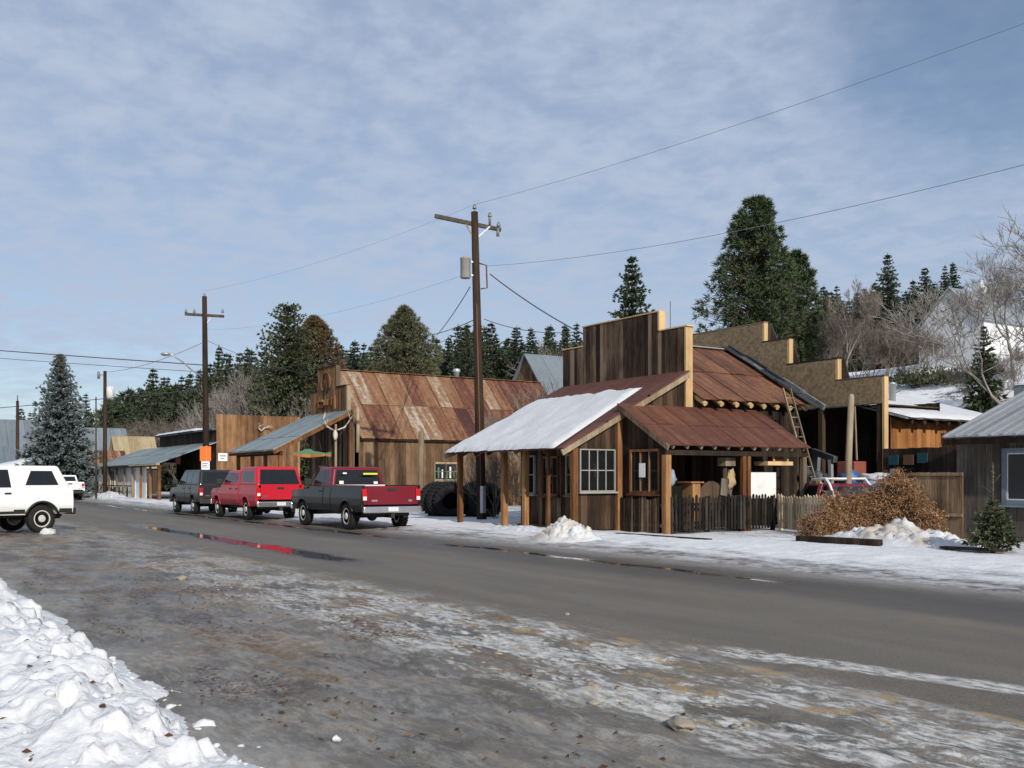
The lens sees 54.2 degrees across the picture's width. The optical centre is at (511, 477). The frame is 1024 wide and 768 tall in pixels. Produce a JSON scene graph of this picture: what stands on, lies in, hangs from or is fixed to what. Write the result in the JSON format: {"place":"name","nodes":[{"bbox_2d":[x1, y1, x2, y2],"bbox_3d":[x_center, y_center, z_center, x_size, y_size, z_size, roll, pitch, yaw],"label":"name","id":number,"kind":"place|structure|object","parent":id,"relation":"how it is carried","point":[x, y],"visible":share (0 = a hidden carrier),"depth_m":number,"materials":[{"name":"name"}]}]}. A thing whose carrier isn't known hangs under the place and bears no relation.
{"place":"outdoors","nodes":[
{"label":"outdoors","id":0,"kind":"place"},
{"bbox_2d":[0,499,1023,767],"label":"road","id":1,"kind":"structure","parent":0,"point":[796,669],"depth_m":9.42,"materials":[{"name":"asphalt"}]},
{"bbox_2d":[0,465,75,532],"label":"suv","id":2,"kind":"object","parent":1,"relation":"on","point":[37,499],"visible":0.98,"depth_m":29.13,"materials":[{"name":"white paint"}]},
{"bbox_2d":[63,475,84,499],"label":"pickup truck","id":3,"kind":"object","parent":1,"relation":"on","point":[76,485],"visible":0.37,"depth_m":71.38,"materials":[{"name":"white paint"}]},
{"bbox_2d":[169,470,236,513],"bbox_3d":[-14.143,0.621,46.015,2.390,1.961,5.212,0,0,-33],"label":"suv","id":4,"kind":"object","parent":1,"relation":"on","point":[193,488],"visible":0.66,"depth_m":44.25,"materials":[{"name":"grey paint"}]},
{"bbox_2d":[210,467,303,519],"bbox_3d":[-10.264,0.586,39.949,2.340,2.031,6.012,0,0,-33],"label":"pickup truck","id":5,"kind":"object","parent":1,"relation":"on","point":[251,492],"visible":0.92,"depth_m":37.87,"materials":[{"name":"red paint"}]},
{"bbox_2d":[291,467,420,529],"bbox_3d":[-5.259,0.621,32.885,2.460,1.961,6.112,0,0,-33],"label":"pickup truck","id":6,"kind":"object","parent":1,"relation":"on","point":[352,496],"visible":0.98,"depth_m":31.46,"materials":[{"name":"black metal"}]},
{"bbox_2d":[0,576,739,767],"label":"leaf litter","id":7,"kind":"object","parent":1,"relation":"on","point":[282,702],"visible":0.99,"depth_m":6.96,"materials":[{"name":"brown plant"}]},
{"bbox_2d":[202,579,749,731],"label":"slush crumbs","id":8,"kind":"object","parent":1,"relation":"on","point":[595,702],"visible":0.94,"depth_m":8.28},
{"bbox_2d":[663,715,696,730],"bbox_3d":[1.085,1.580,6.432,0.160,0.096,0.249,0,0,-33],"label":"rock","id":9,"kind":"object","parent":1,"relation":"on","point":[677,723],"visible":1,"depth_m":6.37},
{"bbox_2d":[0,0,1023,426],"label":"sky","id":10,"kind":"structure","parent":0,"point":[156,156],"materials":[{"name":"blue"}]},
{"bbox_2d":[74,491,1023,593],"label":"snow cover","id":11,"kind":"object","parent":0,"point":[783,549],"visible":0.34,"depth_m":21.04,"materials":[{"name":"snow"}]},
{"bbox_2d":[97,414,299,499],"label":"store building","id":12,"kind":"structure","parent":11,"relation":"on","point":[181,449],"depth_m":73.47,"materials":[{"name":"wood"}]},
{"bbox_2d":[434,204,500,518],"bbox_3d":[-1.548,-4.185,37.269,2.655,12.179,0.662,0,0,-22],"label":"utility pole","id":13,"kind":"object","parent":11,"relation":"on","point":[465,261],"visible":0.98,"depth_m":37.37,"materials":[{"name":"brown wood"}]},
{"bbox_2d":[478,23,1023,203],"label":"power cable","id":14,"kind":"object","parent":13,"relation":"attached to","point":[778,110],"visible":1,"depth_m":24.58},
{"bbox_2d":[491,165,1021,265],"bbox_3d":[18.031,-5.205,6.750,0.014,5.504,72.301,0,0,-32],"label":"power cable","id":15,"kind":"object","parent":13,"relation":"attached to","point":[783,221],"visible":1,"depth_m":24.57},
{"bbox_2d":[444,301,825,533],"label":"shop building","id":16,"kind":"structure","parent":11,"relation":"on","point":[640,405],"depth_m":30.89,"materials":[{"name":"brown wood"}]},
{"bbox_2d":[519,455,536,495],"bbox_3d":[0.497,-0.075,31.384,0.140,1.270,0.820,0,0,-33],"label":"window","id":17,"kind":"structure","parent":16,"relation":"in","point":[532,458],"depth_m":31.24,"materials":[{"name":"white paint"}]},
{"bbox_2d":[539,456,560,497],"bbox_3d":[1.151,-0.035,30.378,0.140,1.250,0.920,0,0,-33],"label":"window","id":18,"kind":"structure","parent":16,"relation":"in","point":[554,460],"depth_m":30.29,"materials":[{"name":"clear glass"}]},
{"bbox_2d":[578,449,617,493],"bbox_3d":[2.486,-0.195,28.872,1.390,1.280,0.140,0,0,-33],"label":"window","id":19,"kind":"structure","parent":16,"relation":"in","point":[597,467],"depth_m":28.89,"materials":[{"name":"white paint"}]},
{"bbox_2d":[626,449,661,495],"bbox_3d":[3.748,-0.160,28.398,0.140,1.320,1.390,0,0,-33],"label":"window","id":20,"kind":"structure","parent":16,"relation":"in","point":[638,486],"depth_m":28.37,"materials":[{"name":"brown glass"}]},
{"bbox_2d":[700,481,723,514],"bbox_3d":[5.802,0.600,29.165,1.040,1.024,0.080,0,0,-33],"label":"cable reel","id":21,"kind":"object","parent":16,"relation":"attached to","point":[711,488],"visible":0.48,"depth_m":29.12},
{"bbox_2d":[751,472,775,497],"bbox_3d":[7.477,0.220,30.074,1.300,0.780,0.040,0,0,-33],"label":"white board","id":22,"kind":"object","parent":16,"relation":"attached to","point":[763,483],"visible":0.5,"depth_m":30.11,"materials":[{"name":"paint"}]},
{"bbox_2d":[620,496,661,533],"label":"picket gate","id":23,"kind":"structure","parent":11,"relation":"on","point":[642,508],"depth_m":28.49,"materials":[{"name":"wood"}]},
{"bbox_2d":[646,486,681,530],"bbox_3d":[4.326,0.860,28.683,0.600,1.280,1.000,0,0,-33],"label":"wooden counter","id":24,"kind":"object","parent":11,"relation":"on","point":[675,490],"visible":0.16,"depth_m":28.32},
{"bbox_2d":[677,481,703,530],"bbox_3d":[5.116,0.800,28.660,0.500,1.400,0.600,0,0,-33],"label":"wooden stand","id":25,"kind":"object","parent":11,"relation":"on","point":[691,488],"visible":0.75,"depth_m":28.49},
{"bbox_2d":[670,494,774,533],"bbox_3d":[6.113,1.023,28.686,4.100,1.154,0.182,0,0,-33],"label":"picket fence","id":26,"kind":"object","parent":11,"relation":"on","point":[755,512],"visible":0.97,"depth_m":28.57,"materials":[{"name":"wood"}]},
{"bbox_2d":[782,388,816,483],"bbox_3d":[9.278,-0.675,31.661,0.388,4.475,1.818,0,0,-26],"label":"ladder","id":27,"kind":"object","parent":11,"relation":"on","point":[800,427],"visible":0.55,"depth_m":31.98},
{"bbox_2d":[777,494,842,531],"bbox_3d":[8.361,1.026,28.247,0.195,1.148,3.197,0,0,-15],"label":"picket fence","id":28,"kind":"object","parent":11,"relation":"on","point":[796,506],"visible":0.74,"depth_m":28.70,"materials":[{"name":"wood"}]},
{"bbox_2d":[792,477,876,530],"bbox_3d":[9.882,0.791,29.496,2.140,1.620,4.112,0,0,-9],"label":"hatchback","id":29,"kind":"object","parent":11,"relation":"on","point":[811,489],"visible":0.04,"depth_m":29.28,"materials":[{"name":"red paint"}]},
{"bbox_2d":[693,321,982,489],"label":"workshop building","id":30,"kind":"structure","parent":11,"relation":"on","point":[883,419],"depth_m":35.23,"materials":[{"name":"brown wood"}]},
{"bbox_2d":[796,535,882,545],"bbox_3d":[7.705,1.475,23.664,0.200,0.150,2.303,0,0,-35],"label":"timber","id":31,"kind":"object","parent":11,"relation":"on","point":[854,541],"visible":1,"depth_m":23.50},
{"bbox_2d":[837,461,865,483],"bbox_3d":[11.301,0.515,33.273,0.600,2.130,0.700,0,0,-33],"label":"metal cabinet","id":32,"kind":"object","parent":11,"relation":"on","point":[859,467],"visible":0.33,"depth_m":33.06,"materials":[{"name":"metal"}]},
{"bbox_2d":[825,517,983,548],"bbox_3d":[9.078,1.268,23.661,2.720,0.705,5.780,0,0,-33],"label":"snow pile","id":33,"kind":"object","parent":11,"relation":"on","point":[898,532],"visible":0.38,"depth_m":22.94,"materials":[{"name":"snow"}]},
{"bbox_2d":[850,472,962,538],"bbox_3d":[10.425,0.699,26.653,0.080,1.702,3.450,0,0,-33],"label":"board fence","id":34,"kind":"object","parent":11,"relation":"on","point":[944,489],"visible":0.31,"depth_m":25.61,"materials":[{"name":"wood"}]},
{"bbox_2d":[883,447,955,486],"bbox_3d":[12.818,0.294,31.580,0.099,2.512,2.592,0,0,-33],"label":"yard screen","id":35,"kind":"object","parent":11,"relation":"on","point":[927,459],"visible":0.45,"depth_m":31.48,"materials":[{"name":"brown wood"}]},
{"bbox_2d":[939,546,1007,551],"bbox_3d":[9.726,1.495,21.102,0.200,0.070,1.404,0,0,-37],"label":"timber","id":36,"kind":"object","parent":11,"relation":"on","point":[973,548],"visible":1,"depth_m":21.02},
{"bbox_2d":[942,391,1023,541],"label":"plank shed","id":37,"kind":"structure","parent":11,"relation":"on","point":[993,436],"depth_m":24.96,"materials":[{"name":"wood"}]},
{"bbox_2d":[998,448,1023,507],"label":"window","id":38,"kind":"structure","parent":37,"relation":"in","point":[1015,461],"depth_m":24.38,"materials":[{"name":"grey glass"}]},
{"bbox_2d":[961,464,1023,552],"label":"spruce tree","id":39,"kind":"object","parent":11,"relation":"on","point":[995,531],"visible":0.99,"depth_m":20.77,"materials":[{"name":"green plant"}]},
{"bbox_3d":[10.949,1.234,32.673,1.982,1.977,5.380,0,0,-33],"label":"scrap heap","id":40,"kind":"object","parent":11,"relation":"on","visible":0},
{"bbox_2d":[798,448,837,495],"bbox_3d":[10.132,0.210,33.347,1.142,2.414,1.516,0,0,6],"label":"old machine","id":41,"kind":"object","parent":40,"relation":"on","point":[818,455],"visible":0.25,"depth_m":33.15,"materials":[{"name":"metal"}]},
{"bbox_2d":[849,352,1023,407],"bbox_3d":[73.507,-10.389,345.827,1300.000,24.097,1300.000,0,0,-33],"label":"ground","id":42,"kind":"structure","parent":0,"point":[935,393],"depth_m":57.74,"materials":[{"name":"snow"}]},
{"bbox_2d":[0,446,31,465],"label":"blue roofed house","id":43,"kind":"structure","parent":42,"relation":"on","point":[7,453],"depth_m":94.18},
{"bbox_2d":[0,419,42,446],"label":"metal building","id":44,"kind":"structure","parent":42,"relation":"on","point":[7,432],"depth_m":98.27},
{"bbox_2d":[14,354,102,497],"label":"spruce tree","id":45,"kind":"object","parent":42,"relation":"on","point":[60,445],"visible":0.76,"depth_m":77.24,"materials":[{"name":"green plant"}]},
{"bbox_2d":[82,427,126,475],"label":"blue roofed building","id":46,"kind":"structure","parent":42,"relation":"on","point":[116,432],"depth_m":105.17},
{"bbox_2d":[97,371,113,492],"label":"utility pole","id":47,"kind":"object","parent":42,"relation":"on","point":[108,391],"visible":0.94,"depth_m":77.87,"materials":[{"name":"brown wood"}]},
{"bbox_2d":[87,450,124,491],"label":"rusty roofed building","id":48,"kind":"structure","parent":42,"relation":"on","point":[111,455],"depth_m":90.54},
{"bbox_2d":[91,386,148,427],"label":"pine tree","id":49,"kind":"object","parent":42,"relation":"on","point":[124,405],"visible":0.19,"depth_m":134.89,"materials":[{"name":"green plant"}]},
{"bbox_2d":[109,436,159,493],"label":"tan roofed building","id":50,"kind":"structure","parent":42,"relation":"on","point":[129,444],"depth_m":95.22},
{"bbox_2d":[129,369,167,435],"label":"fir tree","id":51,"kind":"object","parent":42,"relation":"on","point":[146,404],"visible":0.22,"depth_m":119.59,"materials":[{"name":"green plant"}]},
{"bbox_2d":[123,415,181,489],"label":"bare bush","id":52,"kind":"object","parent":42,"relation":"on","point":[150,431],"visible":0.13,"depth_m":112.38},
{"bbox_2d":[142,392,168,491],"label":"fir tree","id":53,"kind":"object","parent":42,"relation":"on","point":[155,409],"visible":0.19,"depth_m":116.63,"materials":[{"name":"green plant"}]},
{"bbox_2d":[0,578,341,767],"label":"snow bank","id":54,"kind":"structure","parent":42,"relation":"on","point":[54,714],"depth_m":6.15,"materials":[{"name":"snow"}]},
{"bbox_2d":[156,389,190,491],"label":"fir tree","id":55,"kind":"object","parent":42,"relation":"on","point":[168,481],"visible":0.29,"depth_m":113.82,"materials":[{"name":"green plant"}]},
{"bbox_2d":[161,293,223,445],"bbox_3d":[-17.202,-4.039,53.569,3.304,11.882,1.342,0,0,-33],"label":"utility pole","id":56,"kind":"object","parent":42,"relation":"on","point":[204,315],"visible":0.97,"depth_m":53.88,"materials":[{"name":"brown wood"}]},
{"bbox_2d":[169,388,216,425],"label":"pine tree","id":57,"kind":"object","parent":42,"relation":"on","point":[187,396],"visible":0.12,"depth_m":119.10,"materials":[{"name":"green plant"}]},
{"bbox_2d":[200,446,210,469],"bbox_3d":[-16.122,0.000,52.630,0.580,3.400,0.094,0,0,0],"label":"sign post","id":58,"kind":"object","parent":42,"relation":"on","point":[205,455],"visible":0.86,"depth_m":52.59,"materials":[{"name":"metal"}]},
{"bbox_2d":[176,380,257,429],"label":"bare tree","id":59,"kind":"object","parent":42,"relation":"on","point":[214,413],"visible":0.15,"depth_m":86.64,"materials":[{"name":"grey plant"}]},
{"bbox_2d":[210,353,238,415],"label":"fir tree","id":60,"kind":"object","parent":42,"relation":"on","point":[222,378],"visible":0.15,"depth_m":125.08,"materials":[{"name":"green plant"}]},
{"bbox_2d":[197,374,270,427],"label":"bare tree","id":61,"kind":"object","parent":42,"relation":"on","point":[234,404],"visible":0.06,"depth_m":84.24,"materials":[{"name":"grey plant"}]},
{"bbox_2d":[181,364,308,429],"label":"bare tree","id":62,"kind":"object","parent":42,"relation":"on","point":[237,387],"visible":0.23,"depth_m":85.04,"materials":[{"name":"grey plant"}]},
{"bbox_2d":[244,384,310,464],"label":"bare tree","id":63,"kind":"object","parent":42,"relation":"on","point":[305,411],"visible":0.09,"depth_m":81.98,"materials":[{"name":"grey plant"}]},
{"bbox_2d":[243,302,324,488],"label":"fir tree","id":64,"kind":"object","parent":42,"relation":"on","point":[296,382],"visible":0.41,"depth_m":83.03,"materials":[{"name":"green plant"}]},
{"bbox_2d":[264,314,348,416],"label":"fir tree","id":65,"kind":"object","parent":42,"relation":"on","point":[322,337],"visible":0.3,"depth_m":86.21,"materials":[{"name":"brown plant"}]},
{"bbox_2d":[345,340,365,369],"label":"fir tree","id":66,"kind":"object","parent":42,"relation":"on","point":[356,365],"visible":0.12,"depth_m":123.51,"materials":[{"name":"green plant"}]},
{"bbox_2d":[227,364,547,505],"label":"barn building","id":67,"kind":"structure","parent":42,"relation":"on","point":[392,413],"depth_m":53.66,"materials":[{"name":"wood"}]},
{"bbox_2d":[290,440,330,456],"bbox_3d":[-9.837,-1.427,48.657,2.100,0.855,0.289,0,0,-33],"label":"fish sign","id":68,"kind":"object","parent":67,"relation":"hanging from","point":[307,453],"visible":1,"depth_m":48.50,"materials":[{"name":"green paint"}]},
{"bbox_2d":[433,462,456,481],"bbox_3d":[-3.529,-0.325,53.630,1.600,1.050,0.140,0,0,-33],"label":"window","id":69,"kind":"structure","parent":67,"relation":"in","point":[444,466],"depth_m":53.59,"materials":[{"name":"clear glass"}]},
{"bbox_2d":[363,303,442,374],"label":"pine tree","id":70,"kind":"object","parent":42,"relation":"on","point":[409,346],"visible":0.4,"depth_m":93.99,"materials":[{"name":"green plant"}]},
{"bbox_2d":[418,431,423,511],"bbox_3d":[-4.183,-0.226,45.995,0.300,3.852,0.296,0,0,-33],"label":"gate post","id":71,"kind":"object","parent":42,"relation":"on","point":[421,458],"visible":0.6,"depth_m":45.88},
{"bbox_2d":[425,481,448,515],"bbox_3d":[-2.761,0.880,40.600,1.479,1.484,0.500,25,0,-24],"label":"tractor tyre","id":72,"kind":"object","parent":42,"relation":"on","point":[429,502],"visible":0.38,"depth_m":40.27,"materials":[{"name":"rubber"}]},
{"bbox_2d":[438,337,454,375],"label":"fir tree","id":73,"kind":"object","parent":42,"relation":"on","point":[448,356],"visible":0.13,"depth_m":118.38,"materials":[{"name":"green plant"}]},
{"bbox_2d":[433,481,467,515],"bbox_3d":[-2.452,0.880,40.200,1.479,1.484,0.500,24,10,-16],"label":"tractor tyre","id":74,"kind":"object","parent":42,"relation":"on","point":[445,499],"visible":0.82,"depth_m":39.99,"materials":[{"name":"rubber"}]},
{"bbox_2d":[446,326,482,377],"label":"fir tree","id":75,"kind":"object","parent":42,"relation":"on","point":[466,368],"visible":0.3,"depth_m":111.73,"materials":[{"name":"green plant"}]},
{"bbox_2d":[467,482,500,516],"bbox_3d":[-1.035,0.880,39.800,1.479,1.484,0.500,23,7,-11],"label":"tractor tyre","id":76,"kind":"object","parent":42,"relation":"on","point":[472,505],"visible":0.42,"depth_m":39.61,"materials":[{"name":"rubber"}]},
{"bbox_2d":[455,453,520,518],"bbox_3d":[-1.025,0.218,38.341,2.482,2.976,2.547,0,0,-8],"label":"bare shrub","id":77,"kind":"object","parent":42,"relation":"on","point":[496,466],"visible":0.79,"depth_m":38.46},
{"bbox_2d":[483,322,504,374],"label":"fir tree","id":78,"kind":"object","parent":42,"relation":"on","point":[490,341],"visible":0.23,"depth_m":129.22,"materials":[{"name":"green plant"}]},
{"bbox_2d":[483,336,506,379],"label":"fir tree","id":79,"kind":"object","parent":42,"relation":"on","point":[496,364],"visible":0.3,"depth_m":115.81,"materials":[{"name":"green plant"}]},
{"bbox_2d":[498,327,526,379],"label":"fir tree","id":80,"kind":"object","parent":42,"relation":"on","point":[515,348],"visible":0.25,"depth_m":113.22,"materials":[{"name":"green plant"}]},
{"bbox_2d":[484,383,549,464],"bbox_3d":[1.921,-1.621,46.478,8.158,6.934,7.952,0,0,11],"label":"bare tree","id":81,"kind":"object","parent":42,"relation":"on","point":[490,423],"visible":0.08,"depth_m":48.01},
{"bbox_2d":[488,525,545,531],"bbox_3d":[0.347,1.511,28.842,1.530,0.318,7.480,0,0,-33],"label":"snow pile","id":82,"kind":"object","parent":42,"relation":"on","point":[530,528],"visible":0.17,"depth_m":28.74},
{"bbox_2d":[512,353,562,394],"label":"gabled shed","id":83,"kind":"structure","parent":42,"relation":"on","point":[536,367],"depth_m":69.81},
{"bbox_2d":[530,515,602,542],"bbox_3d":[1.369,1.304,24.975,2.210,0.732,3.230,0,0,-33],"label":"snow pile","id":84,"kind":"object","parent":42,"relation":"on","point":[563,529],"visible":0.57,"depth_m":24.45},
{"bbox_2d":[607,256,655,320],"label":"spruce tree","id":85,"kind":"object","parent":42,"relation":"on","point":[635,280],"visible":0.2,"depth_m":65.73,"materials":[{"name":"green plant"}]},
{"bbox_2d":[690,194,809,361],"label":"pine tree","id":86,"kind":"object","parent":42,"relation":"on","point":[757,264],"visible":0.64,"depth_m":68.87,"materials":[{"name":"green plant"}]},
{"bbox_2d":[775,247,828,361],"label":"pine tree","id":87,"kind":"object","parent":42,"relation":"on","point":[809,273],"visible":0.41,"depth_m":72.07,"materials":[{"name":"green plant"}]},
{"bbox_2d":[808,291,849,371],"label":"fir tree","id":88,"kind":"object","parent":42,"relation":"on","point":[827,293],"visible":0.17,"depth_m":112.32,"materials":[{"name":"green plant"}]},
{"bbox_2d":[808,302,870,364],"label":"bare tree","id":89,"kind":"object","parent":42,"relation":"on","point":[836,332],"visible":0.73,"depth_m":71.45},
{"bbox_2d":[845,394,853,483],"bbox_3d":[9.986,-0.395,29.607,0.210,4.193,0.315,0,0,-33],"label":"yard post","id":90,"kind":"object","parent":42,"relation":"on","point":[849,448],"visible":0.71,"depth_m":29.53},
{"bbox_2d":[824,275,882,365],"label":"bare tree","id":91,"kind":"object","parent":42,"relation":"on","point":[865,311],"visible":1,"depth_m":67.43,"materials":[{"name":"plant"}]},
{"bbox_2d":[825,319,900,377],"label":"bare bush","id":92,"kind":"object","parent":42,"relation":"on","point":[856,355],"visible":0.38,"depth_m":77.89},
{"bbox_2d":[790,465,948,535],"bbox_3d":[9.454,0.671,26.524,4.016,2.025,1.664,0,0,29],"label":"dead vine hedge","id":93,"kind":"object","parent":42,"relation":"on","point":[899,484],"visible":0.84,"depth_m":26.53,"materials":[{"name":"plant"}]},
{"bbox_2d":[833,318,919,375],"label":"bare bush","id":94,"kind":"object","parent":42,"relation":"on","point":[868,335],"visible":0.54,"depth_m":77.20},
{"bbox_2d":[855,254,918,369],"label":"fir tree","id":95,"kind":"object","parent":42,"relation":"on","point":[887,277],"visible":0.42,"depth_m":99.67,"materials":[{"name":"green plant"}]},
{"bbox_2d":[860,324,929,379],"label":"bare bush","id":96,"kind":"object","parent":42,"relation":"on","point":[902,347],"visible":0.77,"depth_m":75.41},
{"bbox_2d":[868,319,931,374],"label":"bare bush","id":97,"kind":"object","parent":42,"relation":"on","point":[900,349],"visible":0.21,"depth_m":77.64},
{"bbox_2d":[895,371,939,387],"bbox_3d":[24.661,-5.856,60.129,3.353,1.275,2.284,0,0,-33],"label":"juniper bush","id":98,"kind":"object","parent":42,"relation":"on","point":[917,383],"visible":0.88,"depth_m":59.87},
{"bbox_2d":[903,267,940,363],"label":"fir tree","id":99,"kind":"object","parent":42,"relation":"on","point":[926,280],"visible":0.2,"depth_m":104.84,"materials":[{"name":"green plant"}]},
{"bbox_2d":[890,327,957,373],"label":"bare bush","id":100,"kind":"object","parent":42,"relation":"on","point":[917,347],"visible":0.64,"depth_m":75.31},
{"bbox_2d":[905,363,952,384],"bbox_3d":[25.500,-6.279,60.151,3.255,1.530,3.626,0,0,25],"label":"juniper bush","id":101,"kind":"object","parent":42,"relation":"on","point":[929,368],"visible":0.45,"depth_m":59.71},
{"bbox_2d":[907,332,967,372],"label":"bare bush","id":102,"kind":"object","parent":42,"relation":"on","point":[935,347],"visible":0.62,"depth_m":75.45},
{"bbox_2d":[912,366,964,385],"bbox_3d":[25.076,-5.814,58.011,3.199,1.271,2.674,0,0,-6],"label":"juniper bush","id":103,"kind":"object","parent":42,"relation":"on","point":[940,378],"visible":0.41,"depth_m":57.86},
{"bbox_2d":[868,204,1023,404],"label":"bare tree","id":104,"kind":"object","parent":42,"relation":"on","point":[918,304],"visible":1,"depth_m":37.65,"materials":[{"name":"grey plant"}]},
{"bbox_2d":[915,281,1023,370],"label":"hillside house","id":105,"kind":"structure","parent":42,"relation":"on","point":[989,326],"depth_m":82.10,"materials":[{"name":"grey metal"}]},
{"bbox_2d":[937,353,1023,402],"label":"bare bush","id":106,"kind":"object","parent":42,"relation":"on","point":[959,376],"visible":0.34,"depth_m":49.68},
{"bbox_2d":[959,324,1008,412],"bbox_3d":[22.239,-4.499,46.961,2.751,5.474,2.738,0,0,-33],"label":"fir tree","id":107,"kind":"object","parent":42,"relation":"on","point":[982,400],"visible":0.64,"depth_m":46.84,"materials":[{"name":"green plant"}]},
{"bbox_2d":[956,239,1023,381],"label":"bare tree","id":108,"kind":"object","parent":42,"relation":"on","point":[999,275],"visible":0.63,"depth_m":53.24,"materials":[{"name":"grey plant"}]},
{"bbox_2d":[956,236,1023,342],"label":"bare tree","id":109,"kind":"object","parent":42,"relation":"on","point":[1008,286],"visible":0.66,"depth_m":46.44,"materials":[{"name":"grey plant"}]},
{"bbox_2d":[959,353,1023,393],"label":"bare bush","id":110,"kind":"object","parent":42,"relation":"on","point":[1008,369],"visible":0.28,"depth_m":49.38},
{"bbox_2d":[996,344,1023,389],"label":"bare bush","id":111,"kind":"object","parent":42,"relation":"on","point":[1010,354],"visible":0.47,"depth_m":51.98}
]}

